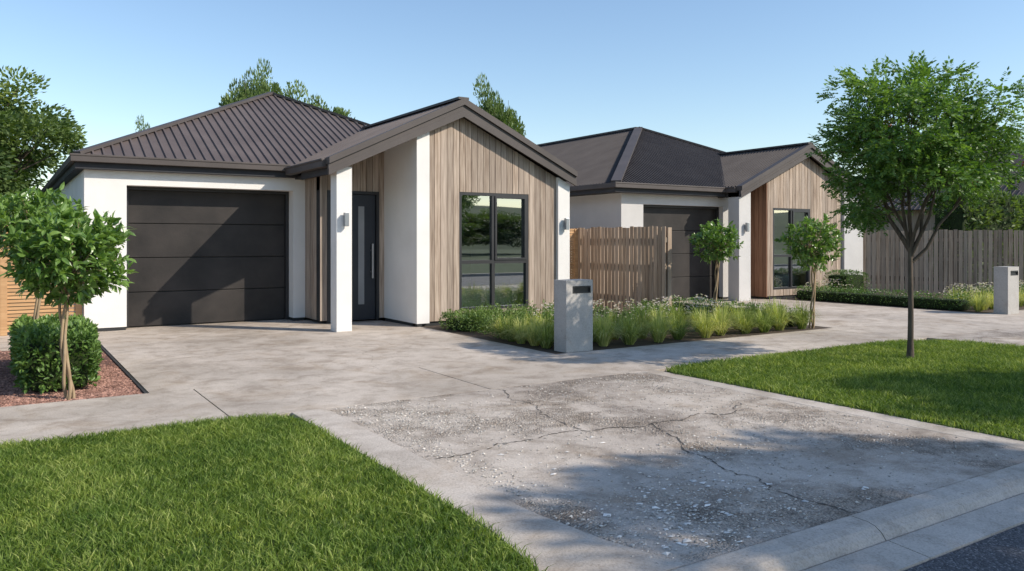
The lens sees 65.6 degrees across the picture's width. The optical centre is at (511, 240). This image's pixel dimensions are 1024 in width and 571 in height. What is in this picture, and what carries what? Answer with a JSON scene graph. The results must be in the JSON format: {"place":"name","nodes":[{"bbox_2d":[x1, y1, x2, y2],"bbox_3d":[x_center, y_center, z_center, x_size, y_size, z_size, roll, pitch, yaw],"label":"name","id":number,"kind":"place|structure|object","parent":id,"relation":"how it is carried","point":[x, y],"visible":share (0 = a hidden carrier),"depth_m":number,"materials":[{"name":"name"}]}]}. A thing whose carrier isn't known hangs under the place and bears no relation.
{"place":"outdoors","nodes":[
{"label":"outdoors","id":0,"kind":"place"},
{"bbox_2d":[0,332,11,350],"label":"side path","id":1,"kind":"structure","parent":0,"point":[4,346],"depth_m":10.98,"materials":[{"name":"concrete"}]},
{"bbox_2d":[0,225,81,335],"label":"slatted fence","id":2,"kind":"object","parent":1,"relation":"on","point":[5,296],"visible":0.1,"depth_m":11.81,"materials":[{"name":"brown wood"}]},
{"bbox_2d":[0,411,555,570],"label":"lawn","id":3,"kind":"structure","parent":0,"point":[268,492],"depth_m":4.10,"materials":[{"name":"green plant"}]},
{"bbox_2d":[98,317,553,392],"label":"driveway","id":4,"kind":"structure","parent":0,"point":[151,359],"depth_m":10.16,"materials":[{"name":"concrete"}]},
{"bbox_2d":[62,308,446,331],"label":"plinth","id":5,"kind":"structure","parent":4,"relation":"on","point":[296,319],"depth_m":13.17,"materials":[{"name":"black concrete"}]},
{"bbox_2d":[52,132,569,327],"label":"rendered walls","id":6,"kind":"structure","parent":5,"relation":"on","point":[406,231],"depth_m":13.45,"materials":[{"name":"white paint"}]},
{"bbox_2d":[126,186,288,327],"bbox_3d":[-5.128,0.261,13.505,2.648,2.279,0.160,0,0,-33],"label":"garage door frame","id":7,"kind":"object","parent":6,"relation":"attached to","point":[286,256],"visible":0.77,"depth_m":13.75,"materials":[{"name":"black metal"}]},
{"bbox_2d":[128,189,284,326],"bbox_3d":[-5.137,0.273,13.518,2.540,2.218,0.050,0,0,-33],"label":"garage door","id":8,"kind":"structure","parent":7,"relation":"in","point":[209,248],"depth_m":13.45,"materials":[{"name":"black metal"}]},
{"bbox_2d":[33,153,562,199],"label":"gutters","id":9,"kind":"object","parent":6,"relation":"on","point":[288,169],"visible":0.59,"depth_m":12.77,"materials":[{"name":"metal"}]},
{"bbox_2d":[84,95,562,178],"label":"metal roof","id":10,"kind":"structure","parent":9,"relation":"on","point":[273,129],"depth_m":14.57,"materials":[{"name":"grey metal"}]},
{"bbox_2d":[73,91,577,185],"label":"ridge caps and barge boards","id":11,"kind":"object","parent":10,"relation":"attached to","point":[461,107],"visible":0.68,"depth_m":13.34,"materials":[{"name":"metal"}]},
{"bbox_2d":[37,161,567,206],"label":"soffits","id":12,"kind":"object","parent":6,"relation":"on","point":[75,169],"visible":0.49,"depth_m":12.89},
{"bbox_2d":[316,156,538,322],"bbox_3d":[-1.429,-0.385,13.784,4.547,3.470,1.338,0,0,-4],"label":"wall backing","id":13,"kind":"object","parent":6,"relation":"attached to","point":[318,248],"depth_m":13.51,"materials":[{"name":"black"}]},
{"bbox_2d":[325,190,378,322],"bbox_3d":[-2.760,0.260,13.753,0.940,2.240,0.130,0,0,-33],"label":"door frame","id":14,"kind":"object","parent":13,"relation":"attached to","point":[376,194],"visible":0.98,"depth_m":13.93,"materials":[{"name":"black metal"}]},
{"bbox_2d":[330,194,374,321],"bbox_3d":[-2.761,0.282,13.755,0.830,2.175,0.045,0,0,-33],"label":"front door","id":15,"kind":"structure","parent":14,"relation":"attached to","point":[365,310],"depth_m":13.85,"materials":[{"name":"paint"}]},
{"bbox_2d":[358,206,363,303],"bbox_3d":[-2.622,0.250,13.815,0.110,1.700,0.015,0,0,-33],"label":"door glass strip","id":16,"kind":"object","parent":15,"relation":"attached to","point":[360,254],"depth_m":13.81,"materials":[{"name":"grey glass"}]},
{"bbox_2d":[371,244,373,277],"bbox_3d":[-2.445,0.350,13.891,0.028,0.600,0.070,0,0,-33],"label":"door handle","id":17,"kind":"object","parent":15,"relation":"attached to","point":[372,260],"visible":1,"depth_m":13.87,"materials":[{"name":"metal"}]},
{"bbox_2d":[305,117,555,321],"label":"timber cladding","id":18,"kind":"structure","parent":13,"relation":"attached to","point":[466,156],"depth_m":13.69,"materials":[{"name":"beige wood"}]},
{"bbox_2d":[459,192,527,310],"bbox_3d":[-0.316,0.175,13.828,1.410,2.010,0.082,0,0,-33],"label":"window frame","id":19,"kind":"object","parent":18,"relation":"attached to","point":[493,260],"visible":0.9,"depth_m":13.81,"materials":[{"name":"black metal"}]},
{"bbox_2d":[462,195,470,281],"bbox_3d":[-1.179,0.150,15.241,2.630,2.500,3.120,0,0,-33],"label":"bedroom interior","id":20,"kind":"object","parent":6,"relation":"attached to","point":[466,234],"visible":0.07,"depth_m":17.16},
{"bbox_2d":[564,218,568,229],"bbox_3d":[0.987,-0.310,14.492,0.070,0.210,0.105,0,0,-33],"label":"wall lamp","id":21,"kind":"object","parent":6,"relation":"attached to","point":[566,223],"visible":1,"depth_m":14.45,"materials":[{"name":"silver metal"}]},
{"bbox_2d":[331,167,351,331],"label":"porch column","id":22,"kind":"structure","parent":4,"relation":"on","point":[341,258],"depth_m":12.26,"materials":[{"name":"white paint"}]},
{"bbox_2d":[343,213,348,225],"bbox_3d":[-2.552,-0.330,12.212,0.070,0.210,0.105,0,0,-33],"label":"wall lamp","id":23,"kind":"object","parent":22,"relation":"attached to","point":[345,219],"visible":1,"depth_m":12.17,"materials":[{"name":"silver metal"}]},
{"bbox_2d":[7,259,933,328],"bbox_3d":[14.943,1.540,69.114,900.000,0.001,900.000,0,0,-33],"label":"ground","id":24,"kind":"structure","parent":0,"point":[382,319],"depth_m":20.91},
{"bbox_2d":[0,150,15,179],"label":"background tree","id":25,"kind":"object","parent":24,"relation":"on","point":[5,173],"visible":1,"depth_m":19.75,"materials":[{"name":"green plant"}]},
{"bbox_2d":[0,81,17,106],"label":"garden tree","id":26,"kind":"object","parent":24,"relation":"on","point":[8,93],"visible":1,"depth_m":13.84,"materials":[{"name":"green plant"}]},
{"bbox_2d":[0,65,87,216],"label":"background tree","id":27,"kind":"object","parent":24,"relation":"on","point":[19,122],"visible":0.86,"depth_m":30.69,"materials":[{"name":"green plant"}]},
{"bbox_2d":[0,350,143,406],"bbox_3d":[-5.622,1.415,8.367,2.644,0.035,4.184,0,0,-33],"label":"bark mulch","id":28,"kind":"object","parent":24,"relation":"on","point":[102,389],"visible":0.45,"depth_m":7.53,"materials":[{"name":"brown wood"}]},
{"bbox_2d":[0,182,92,319],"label":"topiary tree","id":29,"kind":"object","parent":28,"relation":"on","point":[20,209],"visible":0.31,"depth_m":8.38,"materials":[{"name":"green plant"}]},
{"bbox_2d":[7,313,104,394],"bbox_3d":[-4.797,1.111,8.312,0.828,0.675,2.397,0,0,-33],"label":"hedge","id":30,"kind":"object","parent":28,"relation":"on","point":[36,364],"visible":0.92,"depth_m":7.49,"materials":[{"name":"green plant"}]},
{"bbox_2d":[0,200,138,399],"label":"topiary tree","id":31,"kind":"object","parent":28,"relation":"on","point":[66,275],"visible":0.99,"depth_m":6.99,"materials":[{"name":"green plant"}]},
{"bbox_2d":[101,345,147,392],"bbox_3d":[-4.509,1.454,9.104,0.027,0.092,4.190,0,0,-33],"label":"bed edging","id":32,"kind":"object","parent":24,"relation":"on","point":[138,385],"visible":0.36,"depth_m":8.51,"materials":[{"name":"black metal"}]},
{"bbox_2d":[135,114,149,130],"bbox_3d":[-18.315,-2.248,39.987,2.341,8.171,2.296,0,0,-32],"label":"background tree","id":33,"kind":"object","parent":24,"relation":"on","point":[140,124],"visible":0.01,"depth_m":39.45,"materials":[{"name":"green plant"}]},
{"bbox_2d":[219,59,281,106],"bbox_3d":[-12.909,-3.817,39.918,4.502,11.339,4.415,0,0,-40],"label":"background tree","id":34,"kind":"object","parent":24,"relation":"on","point":[244,91],"visible":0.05,"depth_m":39.77,"materials":[{"name":"green plant"}]},
{"bbox_2d":[281,79,354,118],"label":"background tree","id":35,"kind":"object","parent":24,"relation":"on","point":[341,110],"depth_m":40.42,"materials":[{"name":"green plant"}]},
{"bbox_2d":[473,72,525,136],"bbox_3d":[-0.762,-3.321,40.160,3.602,10.338,3.532,0,0,26],"label":"background tree","id":36,"kind":"object","parent":24,"relation":"on","point":[496,109],"visible":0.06,"depth_m":39.48,"materials":[{"name":"green plant"}]},
{"bbox_2d":[670,462,1023,570],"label":"kerb","id":37,"kind":"structure","parent":24,"relation":"on","point":[908,533],"depth_m":3.89,"materials":[{"name":"concrete"}]},
{"bbox_2d":[864,141,1023,277],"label":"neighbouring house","id":38,"kind":"structure","parent":24,"relation":"on","point":[931,222],"depth_m":31.11,"materials":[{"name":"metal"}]},
{"bbox_2d":[0,310,1023,444],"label":"footpath","id":39,"kind":"structure","parent":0,"point":[67,418],"depth_m":7.86,"materials":[{"name":"concrete"}]},
{"bbox_2d":[994,266,1018,314],"bbox_3d":[9.541,0.948,15.341,0.420,0.905,0.266,0,0,-33],"label":"mailbox","id":40,"kind":"object","parent":39,"relation":"on","point":[1006,289],"visible":1,"depth_m":15.23,"materials":[{"name":"concrete"}]},
{"bbox_2d":[0,0,1023,199],"label":"sky","id":41,"kind":"structure","parent":0,"point":[723,75],"materials":[{"name":"blue"}]},
{"bbox_2d":[423,308,826,353],"bbox_3d":[1.228,1.452,13.860,5.500,0.095,6.030,0,0,-33],"label":"garden bed","id":42,"kind":"object","parent":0,"point":[668,339],"visible":0.21,"depth_m":11.57,"materials":[{"name":"soil"}]},
{"bbox_2d":[439,308,512,331],"bbox_3d":[-0.567,1.244,12.704,1.160,0.361,0.885,0,0,-33],"label":"hedge","id":43,"kind":"object","parent":42,"relation":"on","point":[455,323],"visible":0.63,"depth_m":12.45,"materials":[{"name":"green plant"}]},
{"bbox_2d":[458,299,678,339],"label":"garden shrubs","id":44,"kind":"object","parent":42,"relation":"on","point":[519,312],"visible":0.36,"depth_m":12.42,"materials":[{"name":"green plant"}]},
{"bbox_2d":[554,279,592,352],"bbox_3d":[0.786,0.948,10.151,0.420,0.905,0.266,0,0,-33],"label":"mailbox","id":45,"kind":"object","parent":42,"relation":"on","point":[573,315],"visible":1,"depth_m":10.04,"materials":[{"name":"concrete"}]},
{"bbox_2d":[570,229,577,278],"bbox_3d":[0.772,0.571,16.474,1.445,1.658,0.102,0,0,-33],"label":"slatted fence","id":46,"kind":"object","parent":42,"relation":"on","point":[574,254],"visible":0.22,"depth_m":16.78,"materials":[{"name":"brown wood"}]},
{"bbox_2d":[570,226,671,310],"bbox_3d":[1.455,0.555,16.861,0.157,1.690,5.280,0,0,-33],"label":"paling fence","id":47,"kind":"object","parent":42,"relation":"on","point":[616,265],"visible":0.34,"depth_m":15.51,"materials":[{"name":"brown wood"}]},
{"bbox_2d":[533,294,718,322],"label":"flowering shrubs","id":48,"kind":"object","parent":42,"relation":"on","point":[663,305],"visible":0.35,"depth_m":12.75,"materials":[{"name":"green plant"}]},
{"bbox_2d":[482,298,824,348],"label":"ornamental grass","id":49,"kind":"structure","parent":42,"relation":"on","point":[538,332],"depth_m":11.35,"materials":[{"name":"green plant"}]},
{"bbox_2d":[688,218,743,305],"bbox_3d":[3.709,0.502,14.576,0.966,1.863,1.101,0,0,-33],"label":"topiary tree","id":50,"kind":"object","parent":42,"relation":"on","point":[725,245],"visible":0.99,"depth_m":14.39,"materials":[{"name":"green plant"}]},
{"bbox_2d":[672,295,808,326],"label":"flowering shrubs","id":51,"kind":"object","parent":42,"relation":"on","point":[791,324],"visible":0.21,"depth_m":14.34,"materials":[{"name":"green plant"}]},
{"bbox_2d":[774,213,846,327],"bbox_3d":[4.792,0.486,12.807,1.130,1.896,1.048,0,0,-33],"label":"topiary tree","id":52,"kind":"object","parent":42,"relation":"on","point":[812,254],"visible":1,"depth_m":12.70,"materials":[{"name":"green plant"}]},
{"bbox_2d":[327,371,1023,570],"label":"driveway crossing","id":53,"kind":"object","parent":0,"point":[587,485],"visible":0.7,"depth_m":5.22,"materials":[{"name":"concrete"}]},
{"bbox_2d":[329,344,850,512],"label":"pavement cracks","id":54,"kind":"object","parent":53,"relation":"on","point":[660,429],"visible":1,"depth_m":5.60,"materials":[{"name":"grey concrete"}]},
{"bbox_2d":[291,370,1023,570],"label":"concrete edging","id":55,"kind":"object","parent":53,"relation":"on","point":[563,547],"visible":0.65,"depth_m":4.28,"materials":[{"name":"grey concrete"}]},
{"bbox_2d":[336,373,1023,563],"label":"loose gravel","id":56,"kind":"structure","parent":53,"relation":"on","point":[654,514],"depth_m":4.97,"materials":[{"name":"grey gravel"}]},
{"bbox_2d":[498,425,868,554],"bbox_3d":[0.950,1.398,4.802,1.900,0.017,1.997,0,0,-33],"label":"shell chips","id":57,"kind":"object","parent":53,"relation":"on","point":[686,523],"visible":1,"depth_m":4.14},
{"bbox_2d":[537,127,867,200],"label":"ridge caps and barge boards","id":58,"kind":"object","parent":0,"point":[773,170],"visible":0.52,"depth_m":19.43,"materials":[{"name":"metal"}]},
{"bbox_2d":[672,298,981,327],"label":"driveway","id":59,"kind":"structure","parent":0,"point":[835,315],"depth_m":15.35,"materials":[{"name":"concrete"}]},
{"bbox_2d":[728,192,750,300],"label":"porch column","id":60,"kind":"structure","parent":59,"relation":"on","point":[739,269],"depth_m":18.56,"materials":[{"name":"white paint"}]},
{"bbox_2d":[744,223,748,231],"bbox_3d":[5.465,-0.320,18.509,0.070,0.210,0.105,0,0,-33],"label":"wall lamp","id":61,"kind":"object","parent":60,"relation":"attached to","point":[746,226],"visible":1,"depth_m":18.47,"materials":[{"name":"silver metal"}]},
{"bbox_2d":[719,295,796,298],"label":"plinth","id":62,"kind":"structure","parent":59,"relation":"on","point":[783,297],"depth_m":19.35,"materials":[{"name":"grey concrete"}]},
{"bbox_2d":[570,188,862,296],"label":"rendered walls","id":63,"kind":"structure","parent":62,"relation":"on","point":[623,210],"depth_m":18.68,"materials":[{"name":"white paint"}]},
{"bbox_2d":[570,182,737,192],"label":"gutters","id":64,"kind":"object","parent":63,"relation":"on","point":[657,186],"visible":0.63,"depth_m":17.66,"materials":[{"name":"metal"}]},
{"bbox_2d":[643,205,718,300],"bbox_3d":[3.882,0.290,18.574,2.548,2.219,0.160,0,0,-33],"label":"garage door frame","id":65,"kind":"object","parent":63,"relation":"attached to","point":[701,207],"visible":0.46,"depth_m":18.89,"materials":[{"name":"black metal"}]},
{"bbox_2d":[643,207,714,299],"bbox_3d":[3.874,0.303,18.587,2.440,2.158,0.050,0,0,-33],"label":"garage door","id":66,"kind":"structure","parent":65,"relation":"in","point":[686,264],"depth_m":18.71,"materials":[{"name":"black metal"}]},
{"bbox_2d":[539,129,858,194],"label":"metal roof","id":67,"kind":"structure","parent":63,"relation":"on","point":[657,159],"depth_m":20.20,"materials":[{"name":"grey metal"}]},
{"bbox_2d":[570,187,863,199],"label":"soffits","id":68,"kind":"object","parent":63,"relation":"on","point":[639,191],"visible":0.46,"depth_m":17.83,"materials":[{"name":"black metal"}]},
{"bbox_2d":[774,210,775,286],"bbox_3d":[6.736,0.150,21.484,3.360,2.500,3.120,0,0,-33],"label":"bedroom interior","id":69,"kind":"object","parent":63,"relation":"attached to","point":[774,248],"visible":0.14,"depth_m":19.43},
{"bbox_2d":[666,337,1023,440],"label":"lawn","id":70,"kind":"structure","parent":0,"point":[974,386],"depth_m":7.96,"materials":[{"name":"green plant"}]},
{"bbox_2d":[804,50,1023,357],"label":"street tree","id":71,"kind":"object","parent":70,"relation":"on","point":[939,154],"visible":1,"depth_m":8.98,"materials":[{"name":"green plant"}]},
{"bbox_2d":[783,289,1023,313],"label":"garden bed","id":72,"kind":"object","parent":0,"point":[972,310],"visible":0.17,"depth_m":17.58,"materials":[{"name":"soil"}]},
{"bbox_2d":[822,269,869,293],"bbox_3d":[8.204,1.043,19.500,1.040,0.732,0.854,0,0,-33],"label":"hedge","id":73,"kind":"object","parent":72,"relation":"on","point":[850,278],"visible":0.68,"depth_m":19.32,"materials":[{"name":"green plant"}]},
{"bbox_2d":[793,285,971,310],"bbox_3d":[8.066,1.217,17.619,0.683,0.394,4.208,0,0,-33],"label":"hedge","id":74,"kind":"object","parent":72,"relation":"on","point":[934,302],"visible":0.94,"depth_m":17.27,"materials":[{"name":"green plant"}]},
{"bbox_2d":[805,279,1023,306],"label":"flowering shrubs","id":75,"kind":"object","parent":72,"relation":"on","point":[973,293],"visible":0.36,"depth_m":17.59,"materials":[{"name":"green plant"}]},
{"bbox_2d":[863,229,1023,293],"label":"paling fence","id":76,"kind":"object","parent":72,"relation":"on","point":[958,259],"visible":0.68,"depth_m":20.64,"materials":[{"name":"wood"}]},
{"bbox_2d":[923,189,1023,289],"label":"boundary hedge","id":77,"kind":"object","parent":72,"relation":"on","point":[1001,210],"visible":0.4,"depth_m":23.09,"materials":[{"name":"green plant"}]},
{"bbox_2d":[942,285,1023,311],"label":"ornamental grass","id":78,"kind":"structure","parent":72,"relation":"on","point":[980,304],"depth_m":16.21,"materials":[{"name":"green plant"}]},
{"bbox_2d":[904,524,1023,570],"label":"road","id":79,"kind":"structure","parent":0,"point":[1003,551],"depth_m":3.71,"materials":[{"name":"grey asphalt"}]},
{"bbox_2d":[927,326,1023,345],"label":"driveway crossing","id":80,"kind":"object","parent":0,"point":[1013,335],"visible":0.67,"depth_m":11.66,"materials":[{"name":"concrete"}]},
{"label":"wall backing","id":81,"kind":"object","parent":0,"visible":0},
{"bbox_2d":[751,182,766,296],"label":"cedar cladding","id":82,"kind":"structure","parent":81,"relation":"attached to","point":[758,241],"depth_m":19.25,"materials":[{"name":"brown wood"}]},
{"bbox_2d":[767,158,841,295],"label":"timber cladding","id":83,"kind":"structure","parent":81,"relation":"attached to","point":[797,186],"depth_m":19.82,"materials":[{"name":"beige wood"}]},
{"bbox_2d":[773,208,809,289],"bbox_3d":[6.872,0.190,19.602,1.410,1.980,0.082,0,0,-33],"label":"window frame","id":84,"kind":"object","parent":83,"relation":"attached to","point":[791,214],"visible":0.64,"depth_m":19.58,"materials":[{"name":"black metal"}]}
]}

